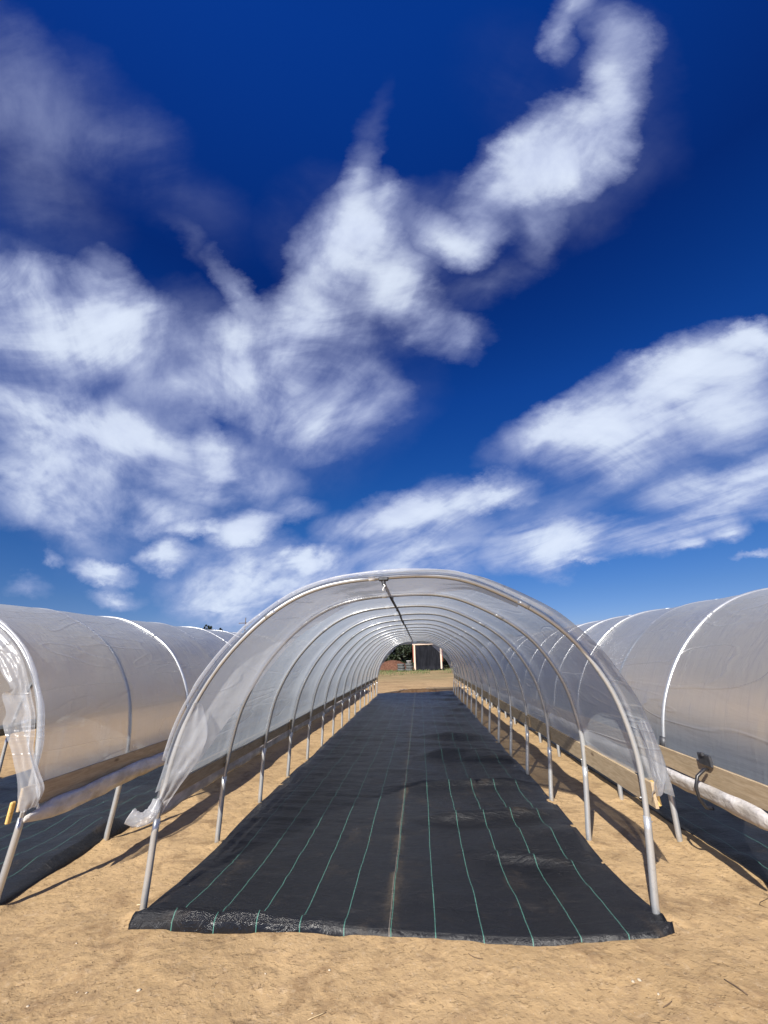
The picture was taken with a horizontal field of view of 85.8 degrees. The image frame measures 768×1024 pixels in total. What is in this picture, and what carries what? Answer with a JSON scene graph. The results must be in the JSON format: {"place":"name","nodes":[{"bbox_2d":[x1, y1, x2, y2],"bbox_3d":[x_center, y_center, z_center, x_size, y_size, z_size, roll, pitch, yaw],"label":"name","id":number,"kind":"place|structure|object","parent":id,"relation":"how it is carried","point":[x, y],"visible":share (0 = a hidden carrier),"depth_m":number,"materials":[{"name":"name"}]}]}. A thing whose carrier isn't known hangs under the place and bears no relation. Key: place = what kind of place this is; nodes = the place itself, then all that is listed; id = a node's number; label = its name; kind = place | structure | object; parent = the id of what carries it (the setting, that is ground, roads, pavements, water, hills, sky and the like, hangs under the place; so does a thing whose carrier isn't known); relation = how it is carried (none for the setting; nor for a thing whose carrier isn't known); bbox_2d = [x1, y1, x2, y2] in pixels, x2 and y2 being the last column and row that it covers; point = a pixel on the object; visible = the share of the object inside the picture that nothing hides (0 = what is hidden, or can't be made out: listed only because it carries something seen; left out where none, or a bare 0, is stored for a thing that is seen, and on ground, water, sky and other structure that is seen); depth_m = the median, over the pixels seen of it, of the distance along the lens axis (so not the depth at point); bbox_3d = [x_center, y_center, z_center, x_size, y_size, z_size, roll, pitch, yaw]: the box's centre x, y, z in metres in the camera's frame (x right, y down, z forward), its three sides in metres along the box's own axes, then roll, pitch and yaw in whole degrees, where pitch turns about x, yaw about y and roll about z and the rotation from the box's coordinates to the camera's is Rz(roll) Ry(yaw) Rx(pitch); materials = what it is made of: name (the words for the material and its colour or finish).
{"place":"outdoors","nodes":[
{"label":"outdoors","id":0,"kind":"place"},
{"bbox_2d":[0,663,767,1023],"bbox_3d":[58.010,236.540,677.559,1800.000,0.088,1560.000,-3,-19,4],"label":"ground","id":1,"kind":"structure","parent":0,"point":[712,909],"depth_m":2.58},
{"bbox_2d":[0,765,163,904],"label":"ground cover mat","id":2,"kind":"object","parent":1,"relation":"on","point":[46,847],"visible":0.2,"depth_m":4.57,"materials":[{"name":"fabric"}]},
{"bbox_2d":[0,604,241,897],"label":"hoop tunnel","id":3,"kind":"structure","parent":1,"relation":"on","point":[96,702],"depth_m":4.53,"materials":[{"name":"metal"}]},
{"bbox_2d":[382,649,400,662],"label":"tree","id":4,"kind":"object","parent":1,"relation":"on","point":[390,655],"visible":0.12,"depth_m":57.45,"materials":[{"name":"green plant"}]},
{"bbox_2d":[379,660,413,670],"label":"soil heap","id":5,"kind":"object","parent":1,"relation":"on","point":[389,665],"visible":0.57,"depth_m":51.80,"materials":[{"name":"brown soil"}]},
{"bbox_2d":[124,568,674,914],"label":"hoop tunnel","id":6,"kind":"structure","parent":1,"relation":"on","point":[289,666],"depth_m":4.55,"materials":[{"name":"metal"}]},
{"bbox_2d":[128,691,674,946],"bbox_3d":[0.787,5.799,11.533,3.760,0.198,18.774,-3,-19,4],"label":"ground cover mat","id":7,"kind":"object","parent":1,"relation":"on","point":[437,815],"visible":1,"depth_m":3.75,"materials":[{"name":"fabric"}]},
{"bbox_2d":[391,642,413,666],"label":"tree","id":8,"kind":"object","parent":1,"relation":"on","point":[403,651],"visible":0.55,"depth_m":56.87,"materials":[{"name":"green plant"}]},
{"bbox_2d":[410,641,443,657],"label":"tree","id":9,"kind":"object","parent":1,"relation":"on","point":[419,645],"visible":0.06,"depth_m":57.82,"materials":[{"name":"green plant"}]},
{"bbox_2d":[412,643,443,669],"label":"tarp shelter","id":10,"kind":"object","parent":1,"relation":"on","point":[429,657],"visible":0.87,"depth_m":49.78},
{"bbox_2d":[442,650,450,667],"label":"tree","id":11,"kind":"object","parent":1,"relation":"on","point":[446,661],"visible":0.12,"depth_m":56.66,"materials":[{"name":"green plant"}]},
{"bbox_2d":[470,588,767,841],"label":"hoop tunnel","id":12,"kind":"structure","parent":1,"relation":"on","point":[694,675],"depth_m":3.87,"materials":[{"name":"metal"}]},
{"bbox_2d":[475,692,767,884],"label":"ground cover mat","id":13,"kind":"object","parent":1,"relation":"on","point":[742,842],"visible":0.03,"depth_m":4.18,"materials":[{"name":"fabric"}]},
{"bbox_2d":[724,979,747,994],"bbox_3d":[1.905,2.570,2.238,0.008,0.012,0.110,7,-21,-22],"label":"twig","id":14,"kind":"object","parent":1,"relation":"on","point":[736,987],"visible":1,"depth_m":2.23,"materials":[{"name":"wood"}]},
{"bbox_2d":[0,0,767,653],"label":"sky","id":15,"kind":"structure","parent":0,"point":[294,294],"materials":[{"name":"blue"}]},
{"bbox_2d":[391,688,438,692],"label":"earth bank","id":16,"kind":"structure","parent":0,"point":[415,690],"depth_m":20.78,"materials":[{"name":"brown soil"}]},
{"bbox_2d":[379,667,453,675],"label":"grass","id":17,"kind":"structure","parent":0,"point":[392,671],"depth_m":46.83,"materials":[{"name":"green plant"}]},
{"bbox_2d":[427,687,468,688],"bbox_3d":[3.442,9.422,22.136,2.300,0.080,0.100,-2,-19,2],"label":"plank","id":18,"kind":"object","parent":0,"point":[444,687],"visible":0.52,"depth_m":22.10,"materials":[{"name":"brown wood"}]}
]}

